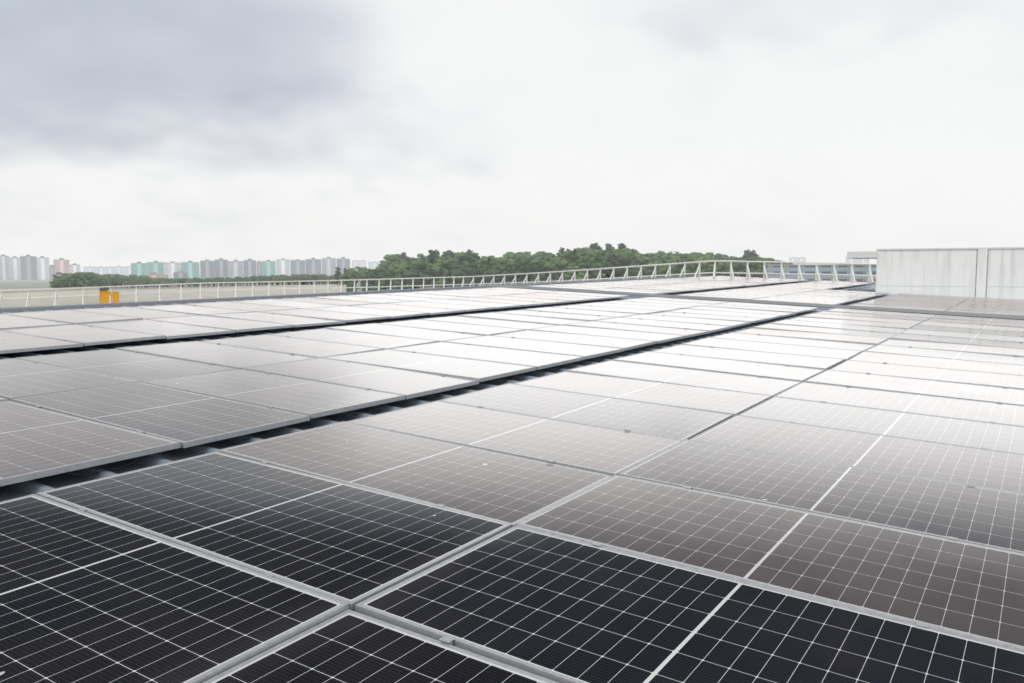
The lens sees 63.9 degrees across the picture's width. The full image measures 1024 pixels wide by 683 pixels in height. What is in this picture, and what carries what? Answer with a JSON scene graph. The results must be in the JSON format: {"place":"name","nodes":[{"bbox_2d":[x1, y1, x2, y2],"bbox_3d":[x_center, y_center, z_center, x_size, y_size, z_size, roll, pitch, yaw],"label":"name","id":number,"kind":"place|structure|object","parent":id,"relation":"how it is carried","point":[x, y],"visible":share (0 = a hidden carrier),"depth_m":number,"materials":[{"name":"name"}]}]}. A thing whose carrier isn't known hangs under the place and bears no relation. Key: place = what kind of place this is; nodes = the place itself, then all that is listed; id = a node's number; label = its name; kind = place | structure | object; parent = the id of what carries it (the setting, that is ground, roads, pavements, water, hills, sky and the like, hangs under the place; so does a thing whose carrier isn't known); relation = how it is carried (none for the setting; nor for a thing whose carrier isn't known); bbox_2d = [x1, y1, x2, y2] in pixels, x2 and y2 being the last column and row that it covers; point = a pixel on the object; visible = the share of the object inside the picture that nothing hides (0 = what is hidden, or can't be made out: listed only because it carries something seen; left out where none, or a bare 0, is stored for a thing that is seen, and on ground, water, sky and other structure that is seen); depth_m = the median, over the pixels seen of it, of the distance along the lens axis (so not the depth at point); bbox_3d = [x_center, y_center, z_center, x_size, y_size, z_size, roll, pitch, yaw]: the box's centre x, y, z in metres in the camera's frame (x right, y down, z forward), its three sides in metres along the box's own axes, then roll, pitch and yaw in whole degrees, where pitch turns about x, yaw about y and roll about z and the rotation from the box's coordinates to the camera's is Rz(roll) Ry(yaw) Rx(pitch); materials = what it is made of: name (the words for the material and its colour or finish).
{"place":"outdoors","nodes":[
{"label":"outdoors","id":0,"kind":"place"},
{"bbox_2d":[0,272,482,302],"bbox_3d":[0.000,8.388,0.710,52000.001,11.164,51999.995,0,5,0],"label":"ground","id":1,"kind":"structure","parent":0,"point":[21,284],"depth_m":568.59,"materials":[{"name":"beige concrete"}]},
{"bbox_2d":[0,255,9,279],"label":"apartment building","id":2,"kind":"structure","parent":1,"relation":"on","point":[4,268],"depth_m":1444.35,"materials":[{"name":"grey concrete"}]},
{"bbox_2d":[9,256,20,279],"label":"white building","id":3,"kind":"structure","parent":1,"relation":"on","point":[15,270],"depth_m":1473.18,"materials":[{"name":"grey concrete"}]},
{"bbox_2d":[20,255,37,279],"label":"grey building","id":4,"kind":"structure","parent":1,"relation":"on","point":[28,265],"depth_m":1393.25,"materials":[{"name":"grey concrete"}]},
{"bbox_2d":[37,256,49,279],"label":"white building","id":5,"kind":"structure","parent":1,"relation":"on","point":[43,266],"depth_m":1493.62,"materials":[{"name":"grey concrete"}]},
{"bbox_2d":[0,288,99,306],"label":"parapet wall","id":6,"kind":"structure","parent":1,"relation":"on","point":[49,301],"depth_m":55.30,"materials":[{"name":"white concrete"}]},
{"bbox_2d":[49,265,54,280],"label":"dark grey building","id":7,"kind":"structure","parent":1,"relation":"on","point":[52,269],"depth_m":1344.19,"materials":[{"name":"grey concrete"}]},
{"bbox_2d":[53,258,69,275],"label":"pink building","id":8,"kind":"structure","parent":1,"relation":"on","point":[61,265],"depth_m":1393.31,"materials":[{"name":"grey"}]},
{"bbox_2d":[70,263,80,272],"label":"white building","id":9,"kind":"structure","parent":1,"relation":"on","point":[74,267],"depth_m":1543.08,"materials":[{"name":"grey concrete"}]},
{"bbox_2d":[83,266,96,272],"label":"pale building","id":10,"kind":"structure","parent":1,"relation":"on","point":[90,269],"depth_m":2867.85,"materials":[{"name":"grey concrete"}]},
{"bbox_2d":[97,266,114,274],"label":"pale building","id":11,"kind":"structure","parent":1,"relation":"on","point":[101,270],"depth_m":2586.43,"materials":[{"name":"grey concrete"}]},
{"bbox_2d":[114,266,130,275],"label":"pale building","id":12,"kind":"structure","parent":1,"relation":"on","point":[123,270],"depth_m":2644.35,"materials":[{"name":"grey concrete"}]},
{"bbox_2d":[131,262,147,275],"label":"teal building","id":13,"kind":"structure","parent":1,"relation":"on","point":[138,268],"depth_m":1244.14,"materials":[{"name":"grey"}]},
{"bbox_2d":[140,272,168,278],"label":"brown building","id":14,"kind":"structure","parent":1,"relation":"on","point":[153,275],"depth_m":898.79,"materials":[{"name":"grey concrete"}]},
{"bbox_2d":[147,261,163,274],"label":"teal building","id":15,"kind":"structure","parent":1,"relation":"on","point":[156,266],"depth_m":1254.16,"materials":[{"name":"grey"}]},
{"bbox_2d":[164,261,180,277],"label":"white building","id":16,"kind":"structure","parent":1,"relation":"on","point":[171,268],"depth_m":1243.53,"materials":[{"name":"grey concrete"}]},
{"bbox_2d":[173,271,187,278],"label":"grey building","id":17,"kind":"structure","parent":1,"relation":"on","point":[180,274],"depth_m":945.85,"materials":[{"name":"grey concrete"}]},
{"bbox_2d":[181,261,199,278],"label":"teal building","id":18,"kind":"structure","parent":1,"relation":"on","point":[191,269],"depth_m":1235.16,"materials":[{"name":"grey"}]},
{"bbox_2d":[200,259,214,278],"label":"grey building","id":19,"kind":"structure","parent":1,"relation":"on","point":[207,269],"depth_m":1293.98,"materials":[{"name":"grey concrete"}]},
{"bbox_2d":[214,258,228,278],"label":"grey building","id":20,"kind":"structure","parent":1,"relation":"on","point":[221,267],"depth_m":1303.89,"materials":[{"name":"grey concrete"}]},
{"bbox_2d":[228,260,243,278],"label":"apartment building","id":21,"kind":"structure","parent":1,"relation":"on","point":[235,268],"depth_m":1293.80,"materials":[{"name":"grey concrete"}]},
{"bbox_2d":[243,259,256,276],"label":"grey building","id":22,"kind":"structure","parent":1,"relation":"on","point":[249,267],"depth_m":1283.80,"materials":[{"name":"grey concrete"}]},
{"bbox_2d":[257,261,261,275],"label":"dark grey building","id":23,"kind":"structure","parent":1,"relation":"on","point":[259,267],"depth_m":1343.83,"materials":[{"name":"grey concrete"}]},
{"bbox_2d":[261,260,275,275],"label":"teal building","id":24,"kind":"structure","parent":1,"relation":"on","point":[268,267],"depth_m":1393.50,"materials":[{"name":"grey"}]},
{"bbox_2d":[276,258,289,275],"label":"white building","id":25,"kind":"structure","parent":1,"relation":"on","point":[282,266],"depth_m":1443.34,"materials":[{"name":"grey concrete"}]},
{"bbox_2d":[290,259,304,274],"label":"grey building","id":26,"kind":"structure","parent":1,"relation":"on","point":[297,266],"depth_m":1343.39,"materials":[{"name":"grey concrete"}]},
{"bbox_2d":[305,258,320,274],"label":"grey building","id":27,"kind":"structure","parent":1,"relation":"on","point":[312,265],"depth_m":1353.62,"materials":[{"name":"grey concrete"}]},
{"bbox_2d":[321,257,335,275],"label":"apartment building","id":28,"kind":"structure","parent":1,"relation":"on","point":[328,266],"depth_m":1393.42,"materials":[{"name":"grey concrete"}]},
{"bbox_2d":[336,257,349,273],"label":"grey building","id":29,"kind":"structure","parent":1,"relation":"on","point":[342,263],"depth_m":1383.20,"materials":[{"name":"grey concrete"}]},
{"bbox_2d":[352,260,365,270],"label":"pale building","id":30,"kind":"structure","parent":1,"relation":"on","point":[359,263],"depth_m":2998.54,"materials":[{"name":"grey concrete"}]},
{"bbox_2d":[368,262,380,269],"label":"pale building","id":31,"kind":"structure","parent":1,"relation":"on","point":[372,265],"depth_m":2794.45,"materials":[{"name":"grey concrete"}]},
{"bbox_2d":[49,243,792,291],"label":"forest","id":32,"kind":"object","parent":1,"relation":"on","point":[448,263],"visible":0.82,"depth_m":458.40,"materials":[{"name":"green plant"}]},
{"bbox_2d":[0,275,875,312],"bbox_3d":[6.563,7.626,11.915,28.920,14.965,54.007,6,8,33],"label":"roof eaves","id":33,"kind":"object","parent":1,"relation":"on","point":[81,306],"visible":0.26,"depth_m":18.00,"materials":[{"name":"metal"}]},
{"bbox_2d":[0,260,876,307],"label":"guard rail","id":34,"kind":"object","parent":33,"relation":"on","point":[714,273],"visible":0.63,"depth_m":50.54,"materials":[{"name":"white metal"}]},
{"bbox_2d":[100,291,118,302],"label":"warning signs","id":35,"kind":"object","parent":34,"relation":"on","point":[104,296],"visible":0.98,"depth_m":55.37,"materials":[{"name":"orange plastic"}]},
{"bbox_2d":[8,277,1023,644],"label":"clamps","id":36,"kind":"object","parent":33,"relation":"on","point":[446,639],"visible":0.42,"depth_m":5.55,"materials":[{"name":"metal"}]},
{"bbox_2d":[0,276,1023,682],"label":"solar panels","id":37,"kind":"object","parent":36,"relation":"on","point":[812,544],"visible":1,"depth_m":4.26,"materials":[{"name":"black glass"}]},
{"bbox_2d":[66,284,1023,474],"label":"roof surface","id":38,"kind":"object","parent":33,"relation":"on","point":[996,316],"visible":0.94,"depth_m":19.41,"materials":[{"name":"grey metal"}]},
{"bbox_2d":[847,247,1023,299],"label":"enclosure wall","id":39,"kind":"structure","parent":33,"relation":"on","point":[991,272],"depth_m":27.45,"materials":[{"name":"metal"}]},
{"bbox_2d":[789,257,805,263],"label":"pale building","id":40,"kind":"structure","parent":1,"relation":"on","point":[793,259],"depth_m":2587.28,"materials":[{"name":"grey concrete"}]},
{"bbox_2d":[766,264,875,281],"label":"blue building","id":41,"kind":"structure","parent":1,"relation":"on","point":[826,269],"depth_m":332.40,"materials":[{"name":"grey metal"}]},
{"bbox_2d":[845,256,869,262],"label":"pale building","id":42,"kind":"structure","parent":1,"relation":"on","point":[848,260],"depth_m":2389.87,"materials":[{"name":"grey concrete"}]},
{"bbox_2d":[0,277,1021,501],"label":"gap between panels","id":43,"kind":"object","parent":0,"point":[22,489],"visible":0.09,"depth_m":8.52,"materials":[{"name":"black"}]},
{"bbox_2d":[0,0,1023,271],"label":"sky","id":44,"kind":"structure","parent":0,"point":[132,131],"materials":[{"name":"white"}]}
]}

